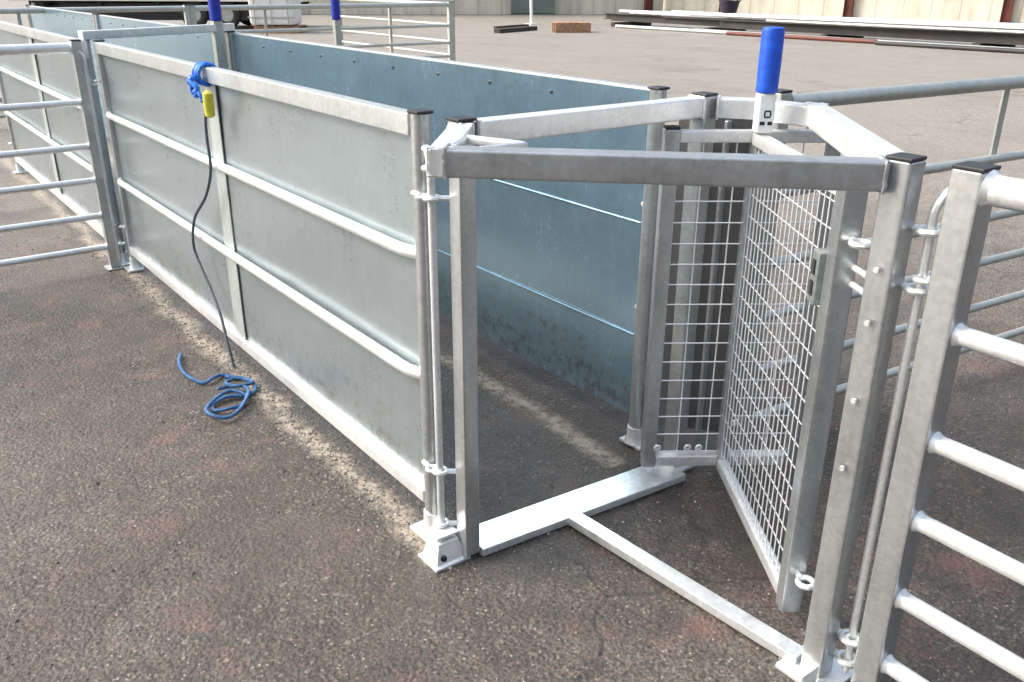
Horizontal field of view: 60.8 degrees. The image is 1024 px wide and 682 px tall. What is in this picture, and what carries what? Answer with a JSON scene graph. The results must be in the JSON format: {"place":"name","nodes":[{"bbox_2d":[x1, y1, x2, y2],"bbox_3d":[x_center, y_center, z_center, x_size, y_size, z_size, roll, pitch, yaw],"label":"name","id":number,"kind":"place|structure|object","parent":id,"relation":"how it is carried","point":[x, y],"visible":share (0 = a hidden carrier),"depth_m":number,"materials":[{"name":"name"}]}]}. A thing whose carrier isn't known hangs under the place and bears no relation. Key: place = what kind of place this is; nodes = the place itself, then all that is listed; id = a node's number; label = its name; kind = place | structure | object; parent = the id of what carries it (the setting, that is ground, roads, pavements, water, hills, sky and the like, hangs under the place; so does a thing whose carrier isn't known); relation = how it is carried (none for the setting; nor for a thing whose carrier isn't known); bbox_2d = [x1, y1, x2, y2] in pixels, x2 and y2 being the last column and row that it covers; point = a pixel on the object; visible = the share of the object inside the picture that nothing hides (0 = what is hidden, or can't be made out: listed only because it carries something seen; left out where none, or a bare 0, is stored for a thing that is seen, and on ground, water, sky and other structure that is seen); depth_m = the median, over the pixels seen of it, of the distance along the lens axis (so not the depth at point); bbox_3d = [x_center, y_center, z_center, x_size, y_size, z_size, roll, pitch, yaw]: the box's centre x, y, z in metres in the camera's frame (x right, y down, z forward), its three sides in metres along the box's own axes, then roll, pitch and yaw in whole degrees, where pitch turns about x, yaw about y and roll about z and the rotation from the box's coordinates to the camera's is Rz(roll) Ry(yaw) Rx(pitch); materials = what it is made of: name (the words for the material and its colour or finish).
{"place":"outdoors","nodes":[
{"label":"outdoors","id":0,"kind":"place"},
{"bbox_2d":[331,0,341,45],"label":"lever post","id":1,"kind":"object","parent":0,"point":[336,18],"visible":0.42,"depth_m":5.90,"materials":[{"name":"silver metal"}]},
{"bbox_2d":[0,0,1023,681],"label":"tarmac yard","id":2,"kind":"structure","parent":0,"point":[328,594],"depth_m":2.31,"materials":[{"name":"grey asphalt"}]},
{"bbox_2d":[0,39,125,270],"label":"rail hurdle","id":3,"kind":"object","parent":2,"relation":"on","point":[73,47],"visible":1,"depth_m":3.78,"materials":[{"name":"metal"}]},
{"bbox_2d":[79,51,120,259],"bbox_3d":[-1.834,-0.805,3.860,0.056,0.934,0.016,-5,23,-13],"label":"drop pin","id":4,"kind":"object","parent":3,"relation":"attached to","point":[100,152],"visible":1,"depth_m":3.85,"materials":[{"name":"metal"}]},
{"bbox_2d":[0,21,129,265],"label":"sheeted hurdle","id":5,"kind":"object","parent":2,"relation":"on","point":[35,78],"visible":0.78,"depth_m":4.66,"materials":[{"name":"metal"}]},
{"bbox_2d":[25,5,109,138],"bbox_3d":[-3.776,-2.298,7.447,0.080,1.006,2.664,-16,27,-34],"label":"sheeted hurdle","id":6,"kind":"object","parent":2,"relation":"on","point":[64,22],"visible":0.26,"depth_m":7.05,"materials":[{"name":"metal"}]},
{"bbox_2d":[0,5,191,117],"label":"rail hurdle","id":7,"kind":"object","parent":2,"relation":"on","point":[184,8],"visible":0.21,"depth_m":7.96,"materials":[{"name":"grey metal"}]},
{"bbox_2d":[94,14,229,69],"bbox_3d":[-2.203,-1.488,5.514,0.080,1.006,2.664,-16,27,-34],"label":"sheeted hurdle","id":8,"kind":"object","parent":2,"relation":"on","point":[195,47],"visible":0.17,"depth_m":5.20,"materials":[{"name":"metal"}]},
{"bbox_2d":[9,0,315,26],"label":"flatbed trailer","id":9,"kind":"object","parent":2,"relation":"on","point":[236,17],"visible":0.45,"depth_m":22.78,"materials":[{"name":"white paint"}]},
{"bbox_2d":[177,353,256,419],"bbox_3d":[-0.993,0.129,2.902,0.212,0.029,0.598,-16,27,-34],"label":"rope","id":10,"kind":"object","parent":2,"relation":"on","point":[214,401],"visible":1,"depth_m":2.81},
{"bbox_2d":[208,0,227,69],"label":"lever post","id":11,"kind":"object","parent":2,"relation":"on","point":[218,38],"visible":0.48,"depth_m":4.26,"materials":[{"name":"silver metal"}]},
{"bbox_2d":[92,40,437,542],"bbox_3d":[-0.966,-0.397,2.897,0.080,1.006,2.684,-16,27,-34],"label":"sheeted hurdle","id":12,"kind":"object","parent":2,"relation":"on","point":[311,238],"visible":0.94,"depth_m":2.41,"materials":[{"name":"metal"}]},
{"bbox_2d":[186,61,234,367],"bbox_3d":[-0.978,-0.401,2.881,0.102,1.000,0.380,-16,27,-34],"label":"hanging cord","id":13,"kind":"object","parent":12,"relation":"hanging from","point":[206,98],"visible":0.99,"depth_m":2.67,"materials":[{"name":"dark blue-grey fabric"},{"name":"bright blue rope"},{"name":"yellow plastic"}]},
{"bbox_2d":[254,25,306,32],"bbox_3d":[-5.735,-7.759,21.702,1.100,0.158,1.000,0,23,-1],"label":"wooden pallet","id":14,"kind":"object","parent":2,"relation":"on","point":[280,27],"visible":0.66,"depth_m":21.23,"materials":[{"name":"wood"}]},
{"bbox_2d":[248,0,301,25],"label":"water tank","id":15,"kind":"object","parent":14,"relation":"on","point":[290,17],"visible":0.7,"depth_m":21.14,"materials":[{"name":"white plastic"}]},
{"bbox_2d":[189,2,454,59],"bbox_3d":[-1.905,-3.105,9.417,3.086,1.006,0.080,-16,27,-34],"label":"rail hurdle","id":16,"kind":"object","parent":2,"relation":"on","point":[391,44],"visible":0.29,"depth_m":9.49,"materials":[{"name":"grey metal"}]},
{"bbox_2d":[339,0,455,60],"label":"rail hurdle","id":17,"kind":"object","parent":2,"relation":"on","point":[401,21],"visible":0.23,"depth_m":11.14,"materials":[{"name":"grey metal"}]},
{"bbox_2d":[225,31,669,451],"bbox_3d":[-0.514,-0.619,3.437,0.080,1.006,3.034,-16,27,-34],"label":"sheeted hurdle","id":18,"kind":"object","parent":2,"relation":"on","point":[564,278],"visible":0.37,"depth_m":2.68,"materials":[{"name":"metal"}]},
{"bbox_2d":[78,23,234,57],"bbox_3d":[-1.606,-1.389,4.023,0.041,0.112,0.864,13,26,29],"label":"cross bar","id":19,"kind":"object","parent":18,"relation":"attached to","point":[84,35],"visible":0.88,"depth_m":3.92,"materials":[{"name":"metal"}]},
{"bbox_2d":[301,0,662,14],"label":"shed wall","id":20,"kind":"structure","parent":2,"relation":"on","point":[561,6],"depth_m":33.28,"materials":[{"name":"beige metal"}]},
{"bbox_2d":[511,0,554,14],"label":"shed door","id":21,"kind":"structure","parent":20,"relation":"attached to","point":[540,7],"depth_m":33.12,"materials":[{"name":"metal"}]},
{"bbox_2d":[0,205,1023,681],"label":"loose grit","id":22,"kind":"object","parent":2,"relation":"on","point":[350,465],"visible":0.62,"depth_m":2.40,"materials":[{"name":"beige gravel"}]},
{"bbox_2d":[493,24,536,32],"bbox_3d":[0.075,-8.043,22.465,0.262,0.155,1.820,14,26,29],"label":"timber plank","id":23,"kind":"object","parent":2,"relation":"on","point":[514,28],"visible":1,"depth_m":22.32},
{"bbox_2d":[525,0,536,24],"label":"white pole","id":24,"kind":"object","parent":2,"relation":"on","point":[531,13],"visible":0.88,"depth_m":26.01,"materials":[{"name":"plastic"}]},
{"bbox_2d":[552,21,590,32],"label":"wooden block","id":25,"kind":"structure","parent":2,"relation":"on","point":[571,27],"depth_m":22.09,"materials":[{"name":"brown wood"}]},
{"bbox_2d":[611,22,651,26],"bbox_3d":[3.483,-9.248,25.461,1.500,0.120,0.160,-16,27,-34],"label":"timber bearer","id":26,"kind":"object","parent":2,"relation":"on","point":[613,24],"visible":0.76,"depth_m":25.36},
{"bbox_2d":[615,24,740,33],"bbox_3d":[4.269,-8.167,22.897,0.090,0.086,4.286,-17,28,-36],"label":"steel pole","id":27,"kind":"object","parent":2,"relation":"on","point":[673,29],"visible":0.81,"depth_m":22.88,"materials":[{"name":"white metal"}]},
{"bbox_2d":[418,91,939,681],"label":"drafting frame","id":28,"kind":"object","parent":2,"relation":"on","point":[462,153],"visible":0.86,"depth_m":1.74,"materials":[{"name":"metal"}]},
{"bbox_2d":[421,144,444,523],"bbox_3d":[-0.169,0.027,1.901,0.017,0.895,0.062,-6,23,-15],"label":"drop pin","id":29,"kind":"object","parent":28,"relation":"attached to","point":[433,257],"visible":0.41,"depth_m":1.86,"materials":[{"name":"metal"}]},
{"bbox_2d":[640,125,840,466],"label":"gate","id":30,"kind":"structure","parent":28,"relation":"attached to","point":[673,138],"depth_m":2.17,"materials":[{"name":"metal"}]},
{"bbox_2d":[715,27,870,611],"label":"gate","id":31,"kind":"structure","parent":28,"relation":"attached to","point":[833,285],"depth_m":1.79,"materials":[{"name":"metal"}]},
{"bbox_2d":[704,27,745,30],"bbox_3d":[5.584,-8.167,22.879,1.500,0.120,0.160,-16,27,-34],"label":"timber bearer","id":32,"kind":"object","parent":2,"relation":"on","point":[714,28],"visible":0.41,"depth_m":22.73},
{"bbox_2d":[694,28,877,39],"bbox_3d":[6.394,-7.188,20.562,0.090,0.086,5.670,-15,27,-33],"label":"steel pole","id":33,"kind":"object","parent":2,"relation":"on","point":[761,32],"visible":0.19,"depth_m":21.06,"materials":[{"name":"grey metal"}]},
{"bbox_2d":[726,31,876,43],"bbox_3d":[6.540,-6.989,20.084,0.090,0.086,3.939,-17,28,-36],"label":"steel pole","id":34,"kind":"object","parent":2,"relation":"on","point":[838,39],"visible":0.78,"depth_m":19.70,"materials":[{"name":"metal"}]},
{"bbox_2d":[821,34,863,37],"bbox_3d":[7.685,-7.086,20.297,1.500,0.120,0.160,-16,27,-34],"label":"timber bearer","id":35,"kind":"object","parent":2,"relation":"on","point":[845,36],"visible":0.42,"depth_m":20.17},
{"bbox_2d":[663,0,1023,22],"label":"shed wall","id":36,"kind":"structure","parent":2,"relation":"on","point":[1007,11],"depth_m":30.45,"materials":[{"name":"beige metal"}]},
{"bbox_2d":[729,75,1023,449],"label":"rail hurdle","id":37,"kind":"object","parent":2,"relation":"on","point":[1006,84],"visible":0.41,"depth_m":2.41,"materials":[{"name":"grey metal"}]},
{"bbox_2d":[823,36,1023,48],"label":"steel pole","id":38,"kind":"object","parent":2,"relation":"on","point":[939,43],"visible":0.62,"depth_m":17.68,"materials":[{"name":"silver metal"}]},
{"bbox_2d":[843,161,1023,681],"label":"rail hurdle","id":39,"kind":"object","parent":2,"relation":"on","point":[976,191],"visible":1,"depth_m":1.38,"materials":[{"name":"metal"}]},
{"bbox_2d":[842,187,947,673],"bbox_3d":[0.666,0.199,1.504,0.062,0.949,0.015,-5,23,-12],"label":"drop pin","id":40,"kind":"object","parent":39,"relation":"attached to","point":[924,261],"visible":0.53,"depth_m":1.47,"materials":[{"name":"metal"}]},
{"bbox_2d":[875,41,1023,53],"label":"steel pole","id":41,"kind":"object","parent":2,"relation":"on","point":[960,47],"visible":1,"depth_m":17.23,"materials":[{"name":"metal"}]},
{"bbox_2d":[972,43,1015,46],"bbox_3d":[9.786,-6.004,17.714,1.500,0.120,0.160,-16,27,-34],"label":"timber bearer","id":42,"kind":"object","parent":2,"relation":"on","point":[988,44],"visible":0.42,"depth_m":17.55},
{"bbox_2d":[603,13,611,18],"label":"steel beam","id":43,"kind":"structure","parent":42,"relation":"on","point":[608,15],"depth_m":26.44,"materials":[{"name":"grey metal"}]},
{"bbox_2d":[637,10,711,13],"bbox_3d":[8.069,-7.338,20.079,0.096,0.096,14.451,-16,28,-34],"label":"steel pole","id":44,"kind":"object","parent":43,"relation":"on","point":[662,11],"visible":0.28,"depth_m":24.68,"materials":[{"name":"silver metal"}]},
{"bbox_2d":[619,10,1023,25],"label":"steel pole","id":45,"kind":"object","parent":43,"relation":"on","point":[624,11],"visible":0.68,"depth_m":19.73,"materials":[{"name":"silver metal"}]},
{"bbox_2d":[610,13,755,22],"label":"steel beam","id":46,"kind":"structure","parent":42,"relation":"on","point":[639,18],"depth_m":25.08,"materials":[{"name":"grey metal"}]},
{"bbox_2d":[630,11,1012,25],"bbox_3d":[7.683,-7.307,19.948,0.076,0.136,14.279,-16,27,-34],"label":"steel pole","id":47,"kind":"object","parent":46,"relation":"on","point":[646,13],"visible":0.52,"depth_m":24.66,"materials":[{"name":"silver metal"}]},
{"bbox_2d":[663,17,719,26],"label":"steel beam","id":48,"kind":"structure","parent":42,"relation":"on","point":[692,21],"depth_m":23.27,"materials":[{"name":"grey metal"}]},
{"bbox_2d":[661,12,1023,30],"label":"steel pole","id":49,"kind":"object","parent":48,"relation":"on","point":[675,14],"visible":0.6,"depth_m":22.48,"materials":[{"name":"silver metal"}]},
{"bbox_2d":[717,19,1023,44],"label":"steel beam","id":50,"kind":"structure","parent":42,"relation":"on","point":[975,37],"depth_m":18.81,"materials":[{"name":"grey metal"}]},
{"bbox_2d":[689,13,1023,29],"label":"steel pole","id":51,"kind":"object","parent":50,"relation":"on","point":[1002,27],"visible":0.92,"depth_m":19.08,"materials":[{"name":"silver metal"}]},
{"bbox_2d":[719,0,740,12],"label":"rubber tub","id":52,"kind":"object","parent":51,"relation":"on","point":[728,6],"visible":1,"depth_m":21.98,"materials":[{"name":"purple plastic"}]},
{"bbox_2d":[766,19,1023,33],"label":"steel pole","id":53,"kind":"object","parent":50,"relation":"on","point":[909,27],"visible":1,"depth_m":18.33,"materials":[{"name":"white metal"}]},
{"bbox_3d":[7.992,-7.419,20.673,0.200,0.200,13.408,-16,27,-34],"label":"steel beam","id":54,"kind":"object","parent":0,"visible":0},
{"bbox_2d":[672,10,787,15],"bbox_3d":[8.349,-7.350,20.073,0.076,0.126,12.729,-16,27,-34],"label":"steel pole","id":55,"kind":"object","parent":54,"relation":"on","point":[711,12],"visible":0.2,"depth_m":23.79,"materials":[{"name":"silver metal"}]},
{"bbox_2d":[767,14,1023,23],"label":"steel pole","id":56,"kind":"object","parent":54,"relation":"on","point":[909,19],"visible":0.08,"depth_m":19.55,"materials":[{"name":"silver metal"}]}
]}

